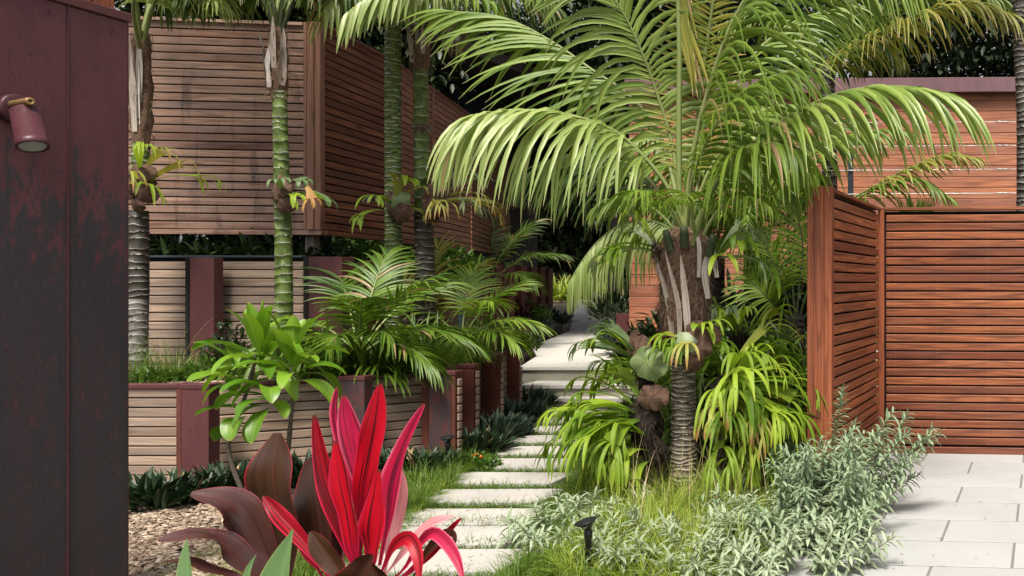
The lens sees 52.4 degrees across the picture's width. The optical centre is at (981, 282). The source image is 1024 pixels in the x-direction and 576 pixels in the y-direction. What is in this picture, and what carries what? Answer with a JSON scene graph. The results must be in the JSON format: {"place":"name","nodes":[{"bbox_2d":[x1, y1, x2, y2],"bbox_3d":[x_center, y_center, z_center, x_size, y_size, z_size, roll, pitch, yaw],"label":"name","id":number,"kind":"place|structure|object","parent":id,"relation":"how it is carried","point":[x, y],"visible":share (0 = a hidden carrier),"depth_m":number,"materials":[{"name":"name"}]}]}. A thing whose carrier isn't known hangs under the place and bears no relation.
{"place":"outdoors","nodes":[
{"label":"outdoors","id":0,"kind":"place"},
{"bbox_2d":[345,409,615,575],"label":"path","id":1,"kind":"structure","parent":0,"point":[440,557],"depth_m":5.36,"materials":[{"name":"concrete"}]},
{"bbox_2d":[129,402,877,575],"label":"ground","id":2,"kind":"structure","parent":0,"point":[564,403],"depth_m":5.62,"materials":[{"name":"soil"}]},
{"bbox_2d":[0,0,131,575],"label":"steel wall","id":3,"kind":"structure","parent":2,"relation":"on","point":[64,354],"depth_m":3.75,"materials":[{"name":"metal"}]},
{"bbox_2d":[0,94,50,152],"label":"wall spotlight","id":4,"kind":"object","parent":3,"relation":"attached to","point":[22,115],"depth_m":3.46,"materials":[{"name":"paint"}]},
{"bbox_2d":[149,233,270,255],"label":"bush","id":5,"kind":"object","parent":2,"relation":"on","point":[166,244],"visible":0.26,"depth_m":8.06,"materials":[{"name":"plant"}]},
{"bbox_2d":[129,16,331,256],"bbox_3d":[-7.516,-0.502,8.238,2.136,4.075,0.416,0,0,-6],"label":"slatted screen","id":6,"kind":"object","parent":2,"relation":"on","point":[213,118],"visible":0.66,"depth_m":8.11,"materials":[{"name":"brown wood"}]},
{"bbox_2d":[176,529,293,575],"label":"agave","id":7,"kind":"object","parent":2,"relation":"on","point":[278,563],"visible":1,"depth_m":2.14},
{"bbox_2d":[129,487,352,575],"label":"mulch","id":8,"kind":"object","parent":2,"relation":"on","point":[150,551],"visible":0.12,"depth_m":4.82,"materials":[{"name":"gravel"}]},
{"bbox_2d":[129,461,231,512],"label":"rhoeo clump","id":9,"kind":"object","parent":8,"relation":"on","point":[149,488],"visible":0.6,"depth_m":5.53,"materials":[{"name":"plant"}]},
{"bbox_2d":[171,456,248,494],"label":"rhoeo clump","id":10,"kind":"object","parent":8,"relation":"on","point":[241,467],"visible":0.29,"depth_m":5.78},
{"bbox_2d":[186,299,349,488],"bbox_3d":[-4.780,0.800,5.631,0.915,1.382,0.694,0,0,0],"label":"ti plant","id":11,"kind":"object","parent":8,"relation":"on","point":[266,337],"visible":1,"depth_m":5.58,"materials":[{"name":"green plant"}]},
{"bbox_2d":[291,447,331,487],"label":"rhoeo clump","id":12,"kind":"object","parent":8,"relation":"on","point":[298,464],"visible":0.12,"depth_m":6.08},
{"bbox_2d":[378,445,474,478],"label":"rhoeo clump","id":13,"kind":"object","parent":8,"relation":"on","point":[414,461],"visible":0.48,"depth_m":6.35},
{"bbox_2d":[114,0,376,239],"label":"tree","id":14,"kind":"object","parent":2,"relation":"on","point":[125,8],"visible":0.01,"depth_m":11.35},
{"bbox_2d":[114,0,501,243],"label":"tree","id":15,"kind":"object","parent":2,"relation":"on","point":[405,60],"visible":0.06,"depth_m":12.66,"materials":[{"name":"plant"}]},
{"bbox_2d":[158,383,463,575],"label":"ti plant","id":16,"kind":"object","parent":2,"relation":"on","point":[263,513],"visible":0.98,"depth_m":2.52,"materials":[{"name":"red plant"}]},
{"bbox_2d":[129,348,522,481],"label":"retaining wall","id":17,"kind":"structure","parent":2,"relation":"on","point":[168,429],"depth_m":6.50,"materials":[{"name":"wood"}]},
{"bbox_2d":[198,425,495,575],"bbox_3d":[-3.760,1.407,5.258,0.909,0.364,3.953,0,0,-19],"label":"mondo grass","id":18,"kind":"structure","parent":2,"relation":"on","point":[418,498],"depth_m":5.75,"materials":[{"name":"plant"}]},
{"bbox_2d":[323,25,384,243],"bbox_3d":[-6.624,-0.502,8.936,0.164,4.075,1.473,0,0,-14],"label":"slatted screen","id":19,"kind":"object","parent":2,"relation":"on","point":[354,122],"visible":0.66,"depth_m":8.75,"materials":[{"name":"brown wood"}]},
{"bbox_2d":[237,302,562,378],"bbox_3d":[-8.182,1.000,13.701,3.151,1.200,15.532,0,0,-16],"label":"raised bed","id":20,"kind":"object","parent":2,"relation":"on","point":[558,330],"visible":0.14,"depth_m":16.66,"materials":[{"name":"plant"}]},
{"bbox_2d":[118,0,281,375],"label":"palm tree","id":21,"kind":"object","parent":20,"relation":"on","point":[141,94],"visible":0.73,"depth_m":6.95,"materials":[{"name":"green plant"}]},
{"bbox_2d":[129,141,226,212],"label":"staghorn fern","id":22,"kind":"object","parent":21,"relation":"attached to","point":[143,187],"visible":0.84,"depth_m":6.84,"materials":[{"name":"plant"}]},
{"bbox_2d":[130,375,316,382],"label":"mulch","id":23,"kind":"object","parent":20,"relation":"on","point":[206,378],"visible":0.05,"depth_m":6.62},
{"bbox_2d":[129,365,188,382],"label":"shrub","id":24,"kind":"object","parent":23,"relation":"on","point":[141,377],"visible":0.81,"depth_m":6.52,"materials":[{"name":"green plant"}]},
{"bbox_2d":[129,322,213,381],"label":"grass tuft","id":25,"kind":"object","parent":23,"relation":"on","point":[173,364],"visible":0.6,"depth_m":6.63,"materials":[{"name":"plant"}]},
{"bbox_2d":[180,353,229,381],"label":"shrub","id":26,"kind":"object","parent":23,"relation":"on","point":[204,367],"visible":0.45,"depth_m":6.69,"materials":[{"name":"green plant"}]},
{"bbox_2d":[196,319,252,366],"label":"shrub","id":27,"kind":"object","parent":23,"relation":"on","point":[216,352],"visible":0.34,"depth_m":7.02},
{"bbox_2d":[170,0,397,374],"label":"palm tree","id":28,"kind":"object","parent":20,"relation":"on","point":[275,59],"visible":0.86,"depth_m":6.96,"materials":[{"name":"green plant"}]},
{"bbox_2d":[267,173,337,214],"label":"staghorn fern","id":29,"kind":"object","parent":28,"relation":"attached to","point":[284,197],"visible":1,"depth_m":6.84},
{"bbox_2d":[149,255,552,372],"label":"retaining wall","id":30,"kind":"structure","parent":20,"relation":"on","point":[192,295],"depth_m":7.40,"materials":[{"name":"beige wood"}]},
{"bbox_2d":[179,227,362,259],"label":"bush","id":31,"kind":"object","parent":30,"relation":"on","point":[260,249],"visible":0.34,"depth_m":8.17,"materials":[{"name":"plant"}]},
{"bbox_2d":[319,235,439,281],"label":"bush","id":32,"kind":"object","parent":30,"relation":"on","point":[359,248],"visible":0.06,"depth_m":9.08,"materials":[{"name":"green plant"}]},
{"bbox_2d":[410,238,489,281],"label":"bush","id":33,"kind":"object","parent":30,"relation":"on","point":[450,253],"visible":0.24,"depth_m":10.58,"materials":[{"name":"green plant"}]},
{"bbox_2d":[467,134,509,259],"bbox_3d":[-8.919,-1.490,15.238,0.087,2.050,4.904,0,0,-23],"label":"slatted screen","id":34,"kind":"object","parent":30,"relation":"on","point":[481,231],"visible":0.53,"depth_m":14.64,"materials":[{"name":"brown wood"}]},
{"bbox_2d":[216,245,496,392],"bbox_3d":[-5.168,0.296,6.928,1.928,1.270,1.630,0,0,0],"label":"young palm","id":35,"kind":"object","parent":20,"relation":"on","point":[365,306],"visible":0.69,"depth_m":6.88,"materials":[{"name":"green plant"}]},
{"bbox_2d":[298,317,445,397],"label":"strappy plant","id":36,"kind":"object","parent":20,"relation":"on","point":[362,356],"visible":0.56,"depth_m":6.79,"materials":[{"name":"green plant"}]},
{"bbox_2d":[295,0,504,332],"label":"palm tree","id":37,"kind":"object","parent":20,"relation":"on","point":[357,17],"visible":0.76,"depth_m":8.13,"materials":[{"name":"green plant"}]},
{"bbox_2d":[350,173,443,232],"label":"staghorn fern","id":38,"kind":"object","parent":37,"relation":"attached to","point":[397,203],"visible":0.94,"depth_m":8.01,"materials":[{"name":"plant"}]},
{"bbox_2d":[347,325,458,376],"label":"grass tuft","id":39,"kind":"object","parent":20,"relation":"on","point":[401,360],"visible":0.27,"depth_m":7.03,"materials":[{"name":"plant"}]},
{"bbox_2d":[371,311,487,364],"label":"strappy plant","id":40,"kind":"object","parent":20,"relation":"on","point":[412,321],"visible":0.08,"depth_m":7.92,"materials":[{"name":"green plant"}]},
{"bbox_2d":[377,231,499,323],"bbox_3d":[-5.726,0.127,8.530,1.230,1.406,1.165,0,0,0],"label":"young palm","id":41,"kind":"object","parent":20,"relation":"on","point":[442,250],"visible":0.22,"depth_m":8.83,"materials":[{"name":"green plant"}]},
{"bbox_2d":[398,326,493,369],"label":"grass tuft","id":42,"kind":"object","parent":20,"relation":"on","point":[456,359],"visible":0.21,"depth_m":7.61,"materials":[{"name":"plant"}]},
{"bbox_2d":[372,262,557,362],"bbox_3d":[-5.156,0.305,8.246,1.777,1.049,1.399,0,0,0],"label":"young palm","id":43,"kind":"object","parent":20,"relation":"on","point":[476,306],"visible":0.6,"depth_m":8.31,"materials":[{"name":"green plant"}]},
{"bbox_2d":[450,311,503,363],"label":"grass tuft","id":44,"kind":"object","parent":20,"relation":"on","point":[480,360],"visible":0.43,"depth_m":8.02,"materials":[{"name":"plant"}]},
{"bbox_2d":[405,0,566,338],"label":"palm tree","id":45,"kind":"object","parent":20,"relation":"on","point":[419,54],"visible":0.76,"depth_m":8.24,"materials":[{"name":"green plant"}]},
{"bbox_2d":[420,169,509,229],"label":"staghorn fern","id":46,"kind":"object","parent":45,"relation":"attached to","point":[434,208],"visible":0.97,"depth_m":8.06,"materials":[{"name":"plant"}]},
{"bbox_2d":[404,217,578,295],"bbox_3d":[-8.540,-0.452,14.586,2.691,1.803,2.340,0,0,-35],"label":"young palm","id":47,"kind":"object","parent":20,"relation":"on","point":[521,274],"visible":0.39,"depth_m":14.86,"materials":[{"name":"green plant"}]},
{"bbox_2d":[455,323,543,353],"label":"shrub","id":48,"kind":"object","parent":20,"relation":"on","point":[538,344],"visible":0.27,"depth_m":9.62,"materials":[{"name":"green plant"}]},
{"bbox_2d":[581,282,629,321],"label":"rhoeo clump","id":49,"kind":"object","parent":20,"relation":"on","point":[603,309],"visible":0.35,"depth_m":12.71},
{"bbox_2d":[381,63,471,327],"bbox_3d":[-7.226,-0.502,11.057,0.140,4.075,3.449,0,0,-18],"label":"slatted screen","id":50,"kind":"object","parent":2,"relation":"on","point":[445,112],"visible":0.41,"depth_m":11.15,"materials":[{"name":"brown wood"}]},
{"bbox_2d":[419,421,521,454],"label":"rhoeo clump","id":51,"kind":"object","parent":2,"relation":"on","point":[488,439],"visible":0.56,"depth_m":7.17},
{"bbox_2d":[458,449,502,471],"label":"flowering plant","id":52,"kind":"object","parent":2,"relation":"on","point":[478,459],"visible":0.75,"depth_m":6.57,"materials":[{"name":"green plant"}]},
{"bbox_2d":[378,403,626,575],"bbox_3d":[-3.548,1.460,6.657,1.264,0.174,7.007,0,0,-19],"label":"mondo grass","id":53,"kind":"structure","parent":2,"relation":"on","point":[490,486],"depth_m":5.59,"materials":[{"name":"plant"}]},
{"bbox_2d":[472,408,537,438],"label":"rhoeo clump","id":54,"kind":"object","parent":2,"relation":"on","point":[523,426],"visible":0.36,"depth_m":7.94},
{"bbox_2d":[502,395,557,422],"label":"rhoeo clump","id":55,"kind":"object","parent":2,"relation":"on","point":[533,408],"visible":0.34,"depth_m":8.81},
{"bbox_2d":[521,384,561,408],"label":"rhoeo clump","id":56,"kind":"object","parent":2,"relation":"on","point":[550,396],"visible":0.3,"depth_m":9.91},
{"bbox_2d":[495,486,625,557],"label":"silver shrub","id":57,"kind":"object","parent":2,"relation":"on","point":[530,534],"visible":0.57,"depth_m":4.66,"materials":[{"name":"green plant"}]},
{"bbox_2d":[475,390,664,575],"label":"mondo grass","id":58,"kind":"structure","parent":2,"relation":"on","point":[518,565],"depth_m":4.44,"materials":[{"name":"plant"}]},
{"bbox_2d":[521,332,633,401],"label":"steps","id":59,"kind":"structure","parent":2,"relation":"on","point":[549,365],"depth_m":11.29,"materials":[{"name":"concrete"}]},
{"bbox_2d":[574,516,596,573],"bbox_3d":[-1.944,1.354,4.113,0.102,0.392,0.103,0,0,0],"label":"path light","id":60,"kind":"object","parent":2,"relation":"on","point":[585,524],"visible":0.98,"depth_m":4.11,"materials":[{"name":"black plastic"}]},
{"bbox_2d":[529,480,653,529],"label":"silver shrub","id":61,"kind":"object","parent":2,"relation":"on","point":[565,495],"visible":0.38,"depth_m":5.02,"materials":[{"name":"green plant"}]},
{"bbox_2d":[565,412,672,503],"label":"staghorn fern","id":62,"kind":"object","parent":2,"relation":"on","point":[660,447],"visible":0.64,"depth_m":5.45,"materials":[{"name":"plant"}]},
{"bbox_2d":[583,506,709,544],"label":"silver shrub","id":63,"kind":"object","parent":2,"relation":"on","point":[671,517],"visible":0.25,"depth_m":4.63,"materials":[{"name":"green plant"}]},
{"bbox_2d":[511,394,806,575],"bbox_3d":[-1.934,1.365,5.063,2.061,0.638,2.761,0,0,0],"label":"ground grass","id":64,"kind":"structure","parent":2,"relation":"on","point":[653,512],"depth_m":4.61,"materials":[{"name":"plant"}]},
{"bbox_2d":[571,504,757,575],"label":"silver shrub","id":65,"kind":"object","parent":2,"relation":"on","point":[618,554],"visible":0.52,"depth_m":4.21,"materials":[{"name":"green plant"}]},
{"bbox_2d":[401,0,996,490],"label":"palm tree","id":66,"kind":"object","parent":2,"relation":"on","point":[683,276],"visible":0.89,"depth_m":5.74,"materials":[{"name":"green plant"}]},
{"bbox_2d":[532,365,668,494],"bbox_3d":[-2.572,0.962,5.608,1.015,0.724,0.892,0,0,37],"label":"staghorn fern","id":67,"kind":"object","parent":66,"relation":"attached to","point":[648,404],"visible":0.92,"depth_m":5.56,"materials":[{"name":"plant"}]},
{"bbox_2d":[567,319,668,390],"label":"staghorn fern","id":68,"kind":"object","parent":66,"relation":"attached to","point":[647,373],"visible":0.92,"depth_m":5.69,"materials":[{"name":"plant"}]},
{"bbox_2d":[587,205,662,282],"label":"staghorn fern","id":69,"kind":"object","parent":66,"relation":"attached to","point":[640,231],"visible":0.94,"depth_m":5.80,"materials":[{"name":"plant"}]},
{"bbox_2d":[644,318,738,372],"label":"staghorn fern","id":70,"kind":"object","parent":66,"relation":"attached to","point":[695,342],"visible":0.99,"depth_m":5.58,"materials":[{"name":"plant"}]},
{"bbox_2d":[708,219,785,298],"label":"staghorn fern","id":71,"kind":"object","parent":66,"relation":"attached to","point":[733,236],"visible":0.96,"depth_m":5.75,"materials":[{"name":"plant"}]},
{"bbox_2d":[710,296,803,368],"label":"staghorn fern","id":72,"kind":"object","parent":66,"relation":"attached to","point":[737,335],"visible":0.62,"depth_m":6.82,"materials":[{"name":"plant"}]},
{"bbox_2d":[617,371,805,463],"bbox_3d":[-2.229,1.098,6.988,1.767,0.796,1.586,0,0,0],"label":"strappy plant","id":73,"kind":"object","parent":2,"relation":"on","point":[666,410],"visible":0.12,"depth_m":6.68,"materials":[{"name":"green plant"}]},
{"bbox_2d":[632,179,806,355],"bbox_3d":[-2.633,-0.088,8.290,2.047,2.775,1.692,0,0,0],"label":"palm tree","id":74,"kind":"object","parent":2,"relation":"on","point":[719,283],"visible":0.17,"depth_m":8.11,"materials":[{"name":"green plant"}]},
{"bbox_2d":[657,300,802,416],"bbox_3d":[-2.348,0.716,7.768,1.520,1.151,1.619,0,0,-28],"label":"strappy plant","id":75,"kind":"object","parent":2,"relation":"on","point":[712,360],"visible":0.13,"depth_m":7.49,"materials":[{"name":"green plant"}]},
{"bbox_2d":[658,507,804,575],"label":"silver shrub","id":76,"kind":"object","parent":2,"relation":"on","point":[741,569],"visible":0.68,"depth_m":4.18,"materials":[{"name":"green plant"}]},
{"bbox_2d":[697,298,806,407],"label":"strappy plant","id":77,"kind":"object","parent":2,"relation":"on","point":[756,375],"visible":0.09,"depth_m":7.48,"materials":[{"name":"green plant"}]},
{"bbox_2d":[702,413,806,497],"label":"strappy grass-like plant","id":78,"kind":"object","parent":2,"relation":"on","point":[723,444],"visible":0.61,"depth_m":5.38,"materials":[{"name":"plant"}]},
{"bbox_2d":[690,477,819,529],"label":"silver shrub","id":79,"kind":"object","parent":2,"relation":"on","point":[716,492],"visible":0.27,"depth_m":5.04,"materials":[{"name":"pale silvery leaf"},{"name":"wood"}]},
{"bbox_2d":[693,308,835,461],"bbox_3d":[-1.480,0.796,5.666,0.877,1.221,1.193,0,0,34],"label":"strappy grass-like plant","id":80,"kind":"object","parent":2,"relation":"on","point":[723,402],"visible":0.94,"depth_m":5.44,"materials":[{"name":"plant"}]},
{"bbox_2d":[702,486,869,558],"bbox_3d":[-1.084,1.360,4.821,0.919,0.353,0.865,0,0,0],"label":"silver shrub","id":81,"kind":"object","parent":2,"relation":"on","point":[813,532],"visible":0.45,"depth_m":4.62,"materials":[{"name":"green plant"}]},
{"bbox_2d":[702,498,903,575],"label":"silver shrub","id":82,"kind":"object","parent":2,"relation":"on","point":[827,559],"visible":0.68,"depth_m":4.26,"materials":[{"name":"green plant"}]},
{"bbox_2d":[634,0,981,78],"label":"tree","id":83,"kind":"object","parent":2,"relation":"on","point":[753,41],"visible":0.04,"depth_m":15.55,"materials":[{"name":"plant"}]},
{"bbox_2d":[624,77,1016,336],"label":"timber building","id":84,"kind":"structure","parent":2,"relation":"on","point":[989,99],"depth_m":11.06,"materials":[{"name":"wood"}]},
{"bbox_2d":[754,384,944,519],"bbox_3d":[-0.930,1.094,5.388,1.072,0.817,1.560,0,0,-36],"label":"silver shrub","id":85,"kind":"object","parent":2,"relation":"on","point":[846,463],"visible":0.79,"depth_m":5.25,"materials":[{"name":"green plant"}]},
{"bbox_2d":[693,121,1015,218],"bbox_3d":[-1.386,-0.185,9.184,3.659,3.369,0.081,0,0,0],"label":"wire balustrade","id":86,"kind":"object","parent":2,"relation":"on","point":[850,170],"visible":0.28,"depth_m":9.16,"materials":[{"name":"metal"}]},
{"bbox_2d":[816,0,1014,77],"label":"tree","id":87,"kind":"object","parent":2,"relation":"on","point":[959,50],"visible":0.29,"depth_m":14.80,"materials":[{"name":"green plant"}]},
{"bbox_2d":[894,7,1014,77],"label":"tree","id":88,"kind":"object","parent":2,"relation":"on","point":[990,73],"visible":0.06,"depth_m":16.01,"materials":[{"name":"green plant"}]},
{"bbox_2d":[1012,0,1023,210],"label":"palm tree","id":89,"kind":"object","parent":2,"relation":"on","point":[1018,9],"visible":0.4,"depth_m":8.33,"materials":[{"name":"grey plant"}]},
{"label":"side bed","id":90,"kind":"structure","parent":2,"relation":"on","visible":0},
{"bbox_2d":[580,335,671,391],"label":"strappy plant","id":91,"kind":"object","parent":90,"relation":"on","point":[608,378],"visible":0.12,"depth_m":9.28,"materials":[{"name":"green plant"}]},
{"bbox_2d":[604,308,669,377],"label":"bush","id":92,"kind":"object","parent":90,"relation":"on","point":[648,329],"visible":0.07,"depth_m":9.64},
{"bbox_2d":[665,268,785,361],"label":"bush","id":93,"kind":"object","parent":90,"relation":"on","point":[728,301],"depth_m":9.37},
{"bbox_2d":[721,180,806,377],"bbox_3d":[-1.722,0.074,7.979,1.356,2.553,0.870,0,0,0],"label":"palm tree","id":94,"kind":"object","parent":90,"relation":"on","point":[794,248],"visible":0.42,"depth_m":7.90,"materials":[{"name":"green plant"}]},
{"bbox_2d":[573,95,987,342],"bbox_3d":[-1.957,-0.482,8.595,4.038,3.563,2.473,0,0,0],"label":"palm tree","id":95,"kind":"object","parent":90,"relation":"on","point":[925,185],"visible":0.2,"depth_m":8.11,"materials":[{"name":"green plant"}]},
{"bbox_2d":[805,308,877,411],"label":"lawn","id":96,"kind":"structure","parent":90,"relation":"on","point":[806,348],"depth_m":10.03,"materials":[{"name":"green plant"}]},
{"bbox_2d":[738,256,806,333],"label":"bush","id":97,"kind":"object","parent":96,"relation":"on","point":[803,288],"visible":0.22,"depth_m":10.34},
{"bbox_2d":[718,0,1023,188],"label":"palm tree","id":98,"kind":"object","parent":90,"relation":"on","point":[881,53],"visible":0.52,"depth_m":9.05,"materials":[{"name":"green plant"}]},
{"bbox_2d":[538,109,628,332],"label":"hillside","id":99,"kind":"structure","parent":0,"point":[561,306],"depth_m":33.99,"materials":[{"name":"plant"}]},
{"bbox_2d":[172,0,609,267],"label":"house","id":100,"kind":"structure","parent":99,"relation":"on","point":[478,104],"depth_m":16.00,"materials":[{"name":"metal"}]},
{"bbox_2d":[461,86,485,134],"bbox_3d":[-9.753,-2.750,16.086,0.405,1.900,0.500,0,0,-32],"label":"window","id":101,"kind":"structure","parent":100,"relation":"in","point":[475,106],"depth_m":16.05,"materials":[{"name":"glass"}]},
{"bbox_2d":[430,0,600,247],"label":"tree","id":102,"kind":"object","parent":99,"relation":"on","point":[534,153],"visible":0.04,"depth_m":20.22,"materials":[{"name":"green plant"}]},
{"bbox_2d":[503,40,611,260],"bbox_3d":[-17.225,-5.636,36.824,13.736,12.901,13.508,0,0,0],"label":"tree","id":103,"kind":"object","parent":99,"relation":"on","point":[561,215],"visible":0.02,"depth_m":33.73,"materials":[{"name":"green plant"}]},
{"bbox_2d":[538,203,628,282],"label":"woodland","id":104,"kind":"object","parent":99,"relation":"on","point":[579,238],"visible":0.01,"depth_m":33.94,"materials":[{"name":"green plant"}]},
{"bbox_2d":[459,0,771,318],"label":"tree","id":105,"kind":"object","parent":99,"relation":"on","point":[574,8],"visible":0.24,"depth_m":16.11,"materials":[{"name":"plant"}]},
{"bbox_2d":[480,0,850,228],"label":"tree","id":106,"kind":"object","parent":99,"relation":"on","point":[574,113],"visible":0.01,"depth_m":18.40,"materials":[{"name":"green plant"}]},
{"bbox_2d":[569,300,601,331],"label":"path","id":107,"kind":"structure","parent":0,"point":[582,323],"depth_m":21.39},
{"bbox_2d":[774,453,1023,575],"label":"patio","id":108,"kind":"structure","parent":0,"point":[962,536],"depth_m":5.14,"materials":[{"name":"tile"}]},
{"bbox_2d":[741,450,909,546],"bbox_3d":[-0.875,1.252,4.882,0.917,0.503,0.909,0,0,0],"label":"silver shrub","id":109,"kind":"object","parent":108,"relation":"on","point":[869,493],"visible":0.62,"depth_m":4.75,"materials":[{"name":"green plant"}]},
{"bbox_2d":[807,186,1023,482],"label":"timber fence","id":110,"kind":"object","parent":108,"relation":"on","point":[949,322],"visible":0.83,"depth_m":7.23,"materials":[{"name":"red wood"}]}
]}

